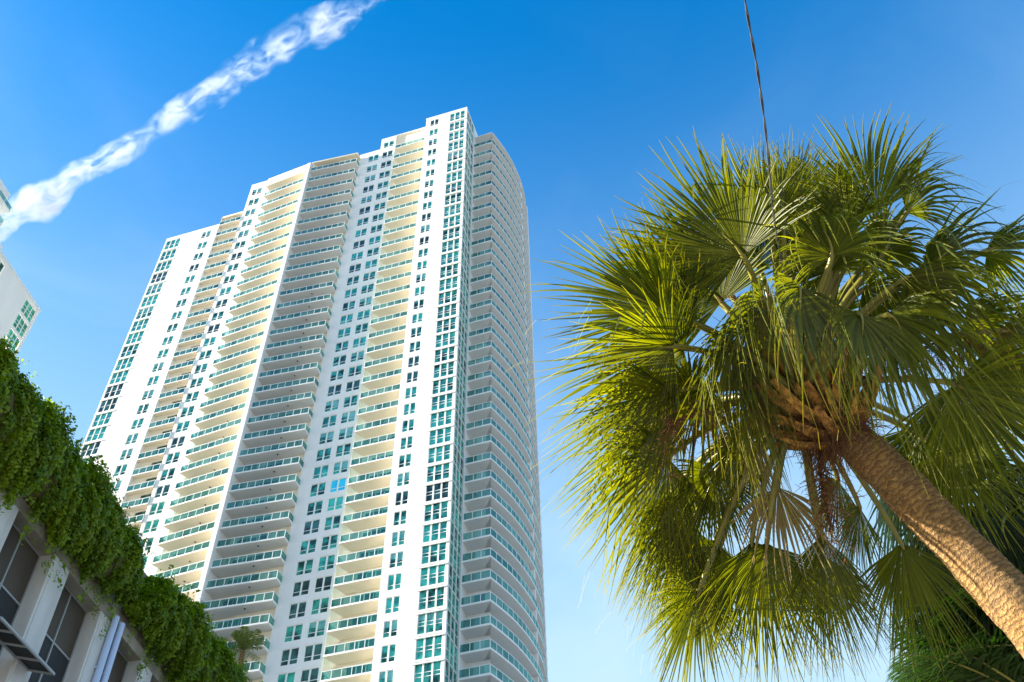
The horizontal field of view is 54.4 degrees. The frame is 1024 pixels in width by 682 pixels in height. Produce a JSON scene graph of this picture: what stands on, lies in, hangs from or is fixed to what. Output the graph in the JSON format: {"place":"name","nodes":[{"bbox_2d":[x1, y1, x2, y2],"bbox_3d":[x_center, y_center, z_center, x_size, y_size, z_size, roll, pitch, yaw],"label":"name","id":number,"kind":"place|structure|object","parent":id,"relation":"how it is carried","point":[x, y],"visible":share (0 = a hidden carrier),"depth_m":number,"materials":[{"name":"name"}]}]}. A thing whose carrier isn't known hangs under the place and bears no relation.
{"place":"outdoors","nodes":[
{"label":"outdoors","id":0,"kind":"place"},
{"bbox_2d":[0,179,40,356],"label":"neighbour tower","id":1,"kind":"structure","parent":0,"point":[20,309],"depth_m":141.05,"materials":[{"name":"white paint"}]},
{"bbox_2d":[5,329,19,351],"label":"window","id":2,"kind":"structure","parent":1,"relation":"in","point":[11,334],"depth_m":139.89,"materials":[{"name":"teal glass"}]},
{"bbox_2d":[13,314,27,336],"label":"window","id":3,"kind":"structure","parent":1,"relation":"in","point":[19,324],"depth_m":142.17,"materials":[{"name":"teal glass"}]},
{"bbox_2d":[21,300,34,322],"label":"window","id":4,"kind":"structure","parent":1,"relation":"in","point":[27,309],"depth_m":144.55,"materials":[{"name":"teal glass"}]},
{"bbox_2d":[0,473,169,681],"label":"parking garage","id":5,"kind":"structure","parent":0,"point":[50,630],"depth_m":33.64,"materials":[{"name":"paint"}]},
{"bbox_2d":[0,335,153,637],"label":"hanging vine","id":6,"kind":"object","parent":5,"relation":"attached to","point":[49,475],"visible":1,"depth_m":33.32,"materials":[{"name":"green plant"}]},
{"bbox_2d":[123,564,262,681],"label":"hanging vine","id":7,"kind":"object","parent":5,"relation":"attached to","point":[166,618],"visible":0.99,"depth_m":39.91,"materials":[{"name":"green plant"}]},
{"bbox_2d":[80,107,547,681],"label":"apartment tower","id":8,"kind":"structure","parent":0,"point":[312,435],"depth_m":144.22,"materials":[{"name":"white paint"}]},
{"bbox_2d":[80,441,100,456],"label":"wide window","id":9,"kind":"structure","parent":8,"relation":"in","point":[91,450],"depth_m":155.07,"materials":[{"name":"blue glass"}]},
{"bbox_2d":[86,426,106,441],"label":"wide window","id":10,"kind":"structure","parent":8,"relation":"in","point":[98,433],"depth_m":157.48,"materials":[{"name":"teal glass"}]},
{"bbox_2d":[92,412,111,426],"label":"wide window","id":11,"kind":"structure","parent":8,"relation":"in","point":[101,419],"depth_m":159.88,"materials":[{"name":"teal glass"}]},
{"bbox_2d":[97,397,117,412],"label":"wide window","id":12,"kind":"structure","parent":8,"relation":"in","point":[109,404],"depth_m":162.24,"materials":[{"name":"teal glass"}]},
{"bbox_2d":[104,383,123,397],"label":"wide window","id":13,"kind":"structure","parent":8,"relation":"in","point":[113,390],"depth_m":164.67,"materials":[{"name":"teal glass"}]},
{"bbox_2d":[109,370,128,384],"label":"wide window","id":14,"kind":"structure","parent":8,"relation":"in","point":[120,376],"depth_m":167.08,"materials":[{"name":"teal glass"}]},
{"bbox_2d":[115,357,133,370],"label":"wide window","id":15,"kind":"structure","parent":8,"relation":"in","point":[124,363],"depth_m":169.49,"materials":[{"name":"teal glass"}]},
{"bbox_2d":[120,343,139,357],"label":"wide window","id":16,"kind":"structure","parent":8,"relation":"in","point":[129,350],"depth_m":171.95,"materials":[{"name":"teal glass"}]},
{"bbox_2d":[125,331,143,344],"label":"wide window","id":17,"kind":"structure","parent":8,"relation":"in","point":[135,337],"depth_m":174.38,"materials":[{"name":"teal glass"}]},
{"bbox_2d":[130,318,148,331],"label":"wide window","id":18,"kind":"structure","parent":8,"relation":"in","point":[141,324],"depth_m":176.88,"materials":[{"name":"teal glass"}]},
{"bbox_2d":[143,519,159,532],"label":"window","id":19,"kind":"structure","parent":8,"relation":"in","point":[150,526],"depth_m":138.20,"materials":[{"name":"teal glass"}]},
{"bbox_2d":[148,501,164,515],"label":"window","id":20,"kind":"structure","parent":8,"relation":"in","point":[156,508],"depth_m":140.47,"materials":[{"name":"teal glass"}]},
{"bbox_2d":[154,484,169,497],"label":"window","id":21,"kind":"structure","parent":8,"relation":"in","point":[162,490],"depth_m":142.81,"materials":[{"name":"teal glass"}]},
{"bbox_2d":[277,672,294,681],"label":"window","id":22,"kind":"structure","parent":8,"relation":"in","point":[287,677],"depth_m":113.10,"materials":[{"name":"teal glass"}]},
{"bbox_2d":[280,647,298,665],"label":"window","id":23,"kind":"structure","parent":8,"relation":"in","point":[289,656],"depth_m":115.02,"materials":[{"name":"teal glass"}]},
{"bbox_2d":[284,624,302,641],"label":"window","id":24,"kind":"structure","parent":8,"relation":"in","point":[294,632],"depth_m":117.31,"materials":[{"name":"teal glass"}]},
{"bbox_2d":[288,601,306,618],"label":"window","id":25,"kind":"structure","parent":8,"relation":"in","point":[297,609],"depth_m":119.60,"materials":[{"name":"teal glass"}]},
{"bbox_2d":[292,580,309,596],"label":"window","id":26,"kind":"structure","parent":8,"relation":"in","point":[302,587],"depth_m":121.87,"materials":[{"name":"teal glass"}]},
{"bbox_2d":[296,559,312,574],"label":"window","id":27,"kind":"structure","parent":8,"relation":"in","point":[303,567],"depth_m":124.17,"materials":[{"name":"teal glass"}]},
{"bbox_2d":[299,539,316,554],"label":"window","id":28,"kind":"structure","parent":8,"relation":"in","point":[308,546],"depth_m":126.44,"materials":[{"name":"teal glass"}]},
{"bbox_2d":[300,667,318,681],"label":"window","id":29,"kind":"structure","parent":8,"relation":"in","point":[308,675],"depth_m":112.32,"materials":[{"name":"teal glass"}]},
{"bbox_2d":[303,519,319,534],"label":"window","id":30,"kind":"structure","parent":8,"relation":"in","point":[310,526],"depth_m":128.75,"materials":[{"name":"teal glass"}]},
{"bbox_2d":[303,643,322,661],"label":"window","id":31,"kind":"structure","parent":8,"relation":"in","point":[312,652],"depth_m":114.46,"materials":[{"name":"teal glass"}]},
{"bbox_2d":[306,500,322,515],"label":"window","id":32,"kind":"structure","parent":8,"relation":"in","point":[314,507],"depth_m":131.06,"materials":[{"name":"teal glass"}]},
{"bbox_2d":[307,619,325,637],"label":"window","id":33,"kind":"structure","parent":8,"relation":"in","point":[316,628],"depth_m":116.74,"materials":[{"name":"teal glass"}]},
{"bbox_2d":[309,482,325,496],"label":"window","id":34,"kind":"structure","parent":8,"relation":"in","point":[316,489],"depth_m":133.36,"materials":[{"name":"teal glass"}]},
{"bbox_2d":[311,597,328,614],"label":"window","id":35,"kind":"structure","parent":8,"relation":"in","point":[320,605],"depth_m":119.02,"materials":[{"name":"teal glass"}]},
{"bbox_2d":[313,464,328,478],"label":"window","id":36,"kind":"structure","parent":8,"relation":"in","point":[321,471],"depth_m":135.62,"materials":[{"name":"teal glass"}]},
{"bbox_2d":[314,575,331,592],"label":"window","id":37,"kind":"structure","parent":8,"relation":"in","point":[322,583],"depth_m":121.30,"materials":[{"name":"glass"}]},
{"bbox_2d":[316,447,331,460],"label":"window","id":38,"kind":"structure","parent":8,"relation":"in","point":[323,454],"depth_m":137.96,"materials":[{"name":"teal glass"}]},
{"bbox_2d":[317,554,334,570],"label":"window","id":39,"kind":"structure","parent":8,"relation":"in","point":[326,562],"depth_m":123.61,"materials":[{"name":"teal glass"}]},
{"bbox_2d":[319,431,333,443],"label":"window","id":40,"kind":"structure","parent":8,"relation":"in","point":[326,437],"depth_m":140.30,"materials":[{"name":"teal glass"}]},
{"bbox_2d":[321,534,337,549],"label":"window","id":41,"kind":"structure","parent":8,"relation":"in","point":[328,542],"depth_m":125.89,"materials":[{"name":"teal glass"}]},
{"bbox_2d":[322,415,336,427],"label":"window","id":42,"kind":"structure","parent":8,"relation":"in","point":[330,420],"depth_m":142.62,"materials":[{"name":"teal glass"}]},
{"bbox_2d":[324,515,340,529],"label":"window","id":43,"kind":"structure","parent":8,"relation":"in","point":[332,522],"depth_m":128.19,"materials":[{"name":"teal glass"}]},
{"bbox_2d":[327,496,342,510],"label":"window","id":44,"kind":"structure","parent":8,"relation":"in","point":[333,503],"depth_m":130.46,"materials":[{"name":"teal glass"}]},
{"bbox_2d":[330,478,345,491],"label":"window","id":45,"kind":"structure","parent":8,"relation":"in","point":[339,484],"depth_m":132.79,"materials":[{"name":"blue glass"}]},
{"bbox_2d":[332,460,348,474],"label":"window","id":46,"kind":"structure","parent":8,"relation":"in","point":[339,467],"depth_m":135.09,"materials":[{"name":"teal glass"}]},
{"bbox_2d":[335,443,350,456],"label":"window","id":47,"kind":"structure","parent":8,"relation":"in","point":[344,449],"depth_m":137.41,"materials":[{"name":"teal glass"}]},
{"bbox_2d":[338,426,352,439],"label":"window","id":48,"kind":"structure","parent":8,"relation":"in","point":[344,433],"depth_m":139.72,"materials":[{"name":"teal glass"}]},
{"bbox_2d":[340,410,355,423],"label":"window","id":49,"kind":"structure","parent":8,"relation":"in","point":[347,416],"depth_m":142.04,"materials":[{"name":"teal glass"}]},
{"bbox_2d":[379,670,393,681],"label":"window","id":50,"kind":"structure","parent":8,"relation":"in","point":[385,676],"depth_m":107.02,"materials":[{"name":"teal glass"}]},
{"bbox_2d":[380,644,395,662],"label":"window","id":51,"kind":"structure","parent":8,"relation":"in","point":[388,652],"depth_m":109.06,"materials":[{"name":"teal glass"}]},
{"bbox_2d":[383,619,397,637],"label":"window","id":52,"kind":"structure","parent":8,"relation":"in","point":[390,627],"depth_m":111.33,"materials":[{"name":"teal glass"}]},
{"bbox_2d":[385,596,399,613],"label":"window","id":53,"kind":"structure","parent":8,"relation":"in","point":[392,603],"depth_m":113.62,"materials":[{"name":"teal glass"}]},
{"bbox_2d":[387,573,401,589],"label":"window","id":54,"kind":"structure","parent":8,"relation":"in","point":[394,581],"depth_m":115.92,"materials":[{"name":"teal glass"}]},
{"bbox_2d":[389,551,403,567],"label":"window","id":55,"kind":"structure","parent":8,"relation":"in","point":[396,559],"depth_m":118.18,"materials":[{"name":"teal glass"}]},
{"bbox_2d":[391,530,404,546],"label":"window","id":56,"kind":"structure","parent":8,"relation":"in","point":[398,538],"depth_m":120.46,"materials":[{"name":"teal glass"}]},
{"bbox_2d":[393,510,406,525],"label":"window","id":57,"kind":"structure","parent":8,"relation":"in","point":[399,517],"depth_m":122.76,"materials":[{"name":"teal glass"}]},
{"bbox_2d":[395,490,408,505],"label":"window","id":58,"kind":"structure","parent":8,"relation":"in","point":[401,497],"depth_m":125.03,"materials":[{"name":"teal glass"}]},
{"bbox_2d":[397,472,409,485],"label":"window","id":59,"kind":"structure","parent":8,"relation":"in","point":[403,478],"depth_m":127.34,"materials":[{"name":"teal glass"}]},
{"bbox_2d":[399,453,411,467],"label":"window","id":60,"kind":"structure","parent":8,"relation":"in","point":[404,460],"depth_m":129.65,"materials":[{"name":"teal glass"}]},
{"bbox_2d":[414,658,440,681],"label":"wide window","id":61,"kind":"structure","parent":8,"relation":"in","point":[427,672],"depth_m":105.83,"materials":[{"name":"teal glass"}]},
{"bbox_2d":[415,632,441,659],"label":"wide window","id":62,"kind":"structure","parent":8,"relation":"in","point":[428,647],"depth_m":108.00,"materials":[{"name":"teal glass"}]},
{"bbox_2d":[417,608,442,634],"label":"wide window","id":63,"kind":"structure","parent":8,"relation":"in","point":[424,625],"depth_m":110.29,"materials":[{"name":"teal glass"}]},
{"bbox_2d":[418,584,443,609],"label":"wide window","id":64,"kind":"structure","parent":8,"relation":"in","point":[431,598],"depth_m":112.57,"materials":[{"name":"teal glass"}]},
{"bbox_2d":[420,562,444,586],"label":"wide window","id":65,"kind":"structure","parent":8,"relation":"in","point":[434,574],"depth_m":114.88,"materials":[{"name":"teal glass"}]},
{"bbox_2d":[421,540,445,563],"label":"wide window","id":66,"kind":"structure","parent":8,"relation":"in","point":[436,552],"depth_m":117.14,"materials":[{"name":"teal glass"}]},
{"bbox_2d":[423,519,446,542],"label":"wide window","id":67,"kind":"structure","parent":8,"relation":"in","point":[436,531],"depth_m":119.45,"materials":[{"name":"teal glass"}]},
{"bbox_2d":[424,499,447,521],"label":"wide window","id":68,"kind":"structure","parent":8,"relation":"in","point":[437,510],"depth_m":121.72,"materials":[{"name":"teal glass"}]},
{"bbox_2d":[425,479,448,501],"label":"wide window","id":69,"kind":"structure","parent":8,"relation":"in","point":[440,490],"depth_m":124.03,"materials":[{"name":"teal glass"}]},
{"bbox_2d":[427,461,449,481],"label":"wide window","id":70,"kind":"structure","parent":8,"relation":"in","point":[441,471],"depth_m":126.32,"materials":[{"name":"teal glass"}]},
{"bbox_2d":[428,444,450,462],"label":"wide window","id":71,"kind":"structure","parent":8,"relation":"in","point":[440,453],"depth_m":128.62,"materials":[{"name":"teal glass"}]},
{"bbox_2d":[429,427,450,444],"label":"wide window","id":72,"kind":"structure","parent":8,"relation":"in","point":[444,434],"depth_m":130.90,"materials":[{"name":"teal glass"}]},
{"bbox_2d":[430,410,451,427],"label":"wide window","id":73,"kind":"structure","parent":8,"relation":"in","point":[445,417],"depth_m":133.23,"materials":[{"name":"teal glass"}]},
{"bbox_2d":[431,393,452,410],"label":"wide window","id":74,"kind":"structure","parent":8,"relation":"in","point":[443,401],"depth_m":135.57,"materials":[{"name":"teal glass"}]},
{"bbox_2d":[432,377,452,393],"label":"wide window","id":75,"kind":"structure","parent":8,"relation":"in","point":[443,385],"depth_m":137.88,"materials":[{"name":"teal glass"}]},
{"bbox_2d":[433,361,453,377],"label":"wide window","id":76,"kind":"structure","parent":8,"relation":"in","point":[444,369],"depth_m":140.23,"materials":[{"name":"teal glass"}]},
{"bbox_2d":[434,346,454,362],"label":"wide window","id":77,"kind":"structure","parent":8,"relation":"in","point":[446,353],"depth_m":142.58,"materials":[{"name":"teal glass"}]},
{"bbox_2d":[435,331,454,347],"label":"wide window","id":78,"kind":"structure","parent":8,"relation":"in","point":[448,338],"depth_m":144.93,"materials":[{"name":"teal glass"}]},
{"bbox_2d":[436,317,455,332],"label":"wide window","id":79,"kind":"structure","parent":8,"relation":"in","point":[448,324],"depth_m":147.32,"materials":[{"name":"teal glass"}]},
{"bbox_2d":[437,303,456,318],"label":"wide window","id":80,"kind":"structure","parent":8,"relation":"in","point":[448,310],"depth_m":149.72,"materials":[{"name":"teal glass"}]},
{"bbox_2d":[438,290,456,304],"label":"wide window","id":81,"kind":"structure","parent":8,"relation":"in","point":[450,296],"depth_m":152.07,"materials":[{"name":"teal glass"}]},
{"bbox_2d":[439,276,457,290],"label":"wide window","id":82,"kind":"structure","parent":8,"relation":"in","point":[449,283],"depth_m":154.55,"materials":[{"name":"teal glass"}]},
{"bbox_2d":[440,263,457,277],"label":"wide window","id":83,"kind":"structure","parent":8,"relation":"in","point":[449,270],"depth_m":156.98,"materials":[{"name":"teal glass"}]},
{"bbox_2d":[441,238,458,252],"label":"wide window","id":84,"kind":"structure","parent":8,"relation":"in","point":[453,244],"depth_m":161.90,"materials":[{"name":"teal glass"}]},
{"bbox_2d":[441,251,458,264],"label":"wide window","id":85,"kind":"structure","parent":8,"relation":"in","point":[451,257],"depth_m":159.41,"materials":[{"name":"teal glass"}]},
{"bbox_2d":[442,226,459,239],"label":"wide window","id":86,"kind":"structure","parent":8,"relation":"in","point":[453,232],"depth_m":164.33,"materials":[{"name":"teal glass"}]},
{"bbox_2d":[445,659,456,681],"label":"side window","id":87,"kind":"structure","parent":8,"relation":"in","point":[450,675],"depth_m":107.13,"materials":[{"name":"teal glass"}]},
{"bbox_2d":[443,214,460,227],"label":"wide window","id":88,"kind":"structure","parent":8,"relation":"in","point":[455,220],"depth_m":166.86,"materials":[{"name":"teal glass"}]},
{"bbox_2d":[446,634,457,672],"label":"side window","id":89,"kind":"structure","parent":8,"relation":"in","point":[451,650],"depth_m":109.30,"materials":[{"name":"teal glass"}]},
{"bbox_2d":[444,203,460,216],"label":"wide window","id":90,"kind":"structure","parent":8,"relation":"in","point":[456,208],"depth_m":169.40,"materials":[{"name":"teal glass"}]},
{"bbox_2d":[445,192,460,204],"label":"wide window","id":91,"kind":"structure","parent":8,"relation":"in","point":[456,197],"depth_m":171.90,"materials":[{"name":"teal glass"}]},
{"bbox_2d":[447,609,458,647],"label":"side window","id":92,"kind":"structure","parent":8,"relation":"in","point":[452,626],"depth_m":111.56,"materials":[{"name":"teal glass"}]},
{"bbox_2d":[445,181,461,193],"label":"wide window","id":93,"kind":"structure","parent":8,"relation":"in","point":[453,187],"depth_m":174.44,"materials":[{"name":"teal glass"}]},
{"bbox_2d":[448,586,458,623],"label":"side window","id":94,"kind":"structure","parent":8,"relation":"in","point":[453,603],"depth_m":113.84,"materials":[{"name":"teal glass"}]},
{"bbox_2d":[449,564,459,598],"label":"side window","id":95,"kind":"structure","parent":8,"relation":"in","point":[454,581],"depth_m":116.17,"materials":[{"name":"teal glass"}]},
{"bbox_2d":[450,542,460,576],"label":"side window","id":96,"kind":"structure","parent":8,"relation":"in","point":[455,559],"depth_m":118.41,"materials":[{"name":"teal glass"}]},
{"bbox_2d":[451,520,460,555],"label":"side window","id":97,"kind":"structure","parent":8,"relation":"in","point":[455,536],"depth_m":120.73,"materials":[{"name":"teal glass"}]},
{"bbox_2d":[451,500,461,533],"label":"side window","id":98,"kind":"structure","parent":8,"relation":"in","point":[456,518],"depth_m":123.06,"materials":[{"name":"teal glass"}]},
{"bbox_2d":[452,481,461,514],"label":"side window","id":99,"kind":"structure","parent":8,"relation":"in","point":[456,496],"depth_m":125.32,"materials":[{"name":"teal glass"}]},
{"bbox_2d":[453,463,462,494],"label":"side window","id":100,"kind":"structure","parent":8,"relation":"in","point":[457,477],"depth_m":127.61,"materials":[{"name":"teal glass"}]},
{"bbox_2d":[454,444,462,476],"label":"side window","id":101,"kind":"structure","parent":8,"relation":"in","point":[458,460],"depth_m":129.92,"materials":[{"name":"teal glass"}]},
{"bbox_2d":[455,427,463,458],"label":"side window","id":102,"kind":"structure","parent":8,"relation":"in","point":[459,442],"depth_m":132.29,"materials":[{"name":"teal glass"}]},
{"bbox_2d":[455,410,464,440],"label":"side window","id":103,"kind":"structure","parent":8,"relation":"in","point":[459,424],"depth_m":134.50,"materials":[{"name":"teal glass"}]},
{"bbox_2d":[456,393,464,424],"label":"side window","id":104,"kind":"structure","parent":8,"relation":"in","point":[459,406],"depth_m":136.90,"materials":[{"name":"teal glass"}]},
{"bbox_2d":[0,0,1023,681],"label":"sky","id":105,"kind":"structure","parent":0,"point":[128,127],"materials":[{"name":"blue"}]},
{"bbox_2d":[744,0,786,295],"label":"overhead cable","id":106,"kind":"object","parent":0,"point":[756,65],"visible":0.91,"depth_m":5.53,"materials":[{"name":"black rubber"}]},
{"label":"ground","id":107,"kind":"structure","parent":0,"visible":0},
{"bbox_2d":[220,626,266,667],"bbox_3d":[-14.955,27.534,44.308,2.763,32.558,3.110,13,-49,-13],"label":"coconut palm","id":108,"kind":"object","parent":107,"relation":"on","point":[249,643],"visible":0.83,"depth_m":55.59,"materials":[{"name":"green plant"}]},
{"bbox_2d":[506,102,1023,681],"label":"fan palm","id":109,"kind":"object","parent":107,"relation":"on","point":[802,366],"visible":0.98,"depth_m":6.19,"materials":[{"name":"green plant"}]},
{"bbox_2d":[866,371,1023,681],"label":"fan palm","id":110,"kind":"object","parent":107,"relation":"on","point":[1010,556],"visible":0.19,"depth_m":7.53,"materials":[{"name":"green plant"}]},
{"bbox_2d":[886,554,1023,681],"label":"feather palm","id":111,"kind":"object","parent":107,"relation":"on","point":[961,668],"visible":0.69,"depth_m":7.19,"materials":[{"name":"green plant"}]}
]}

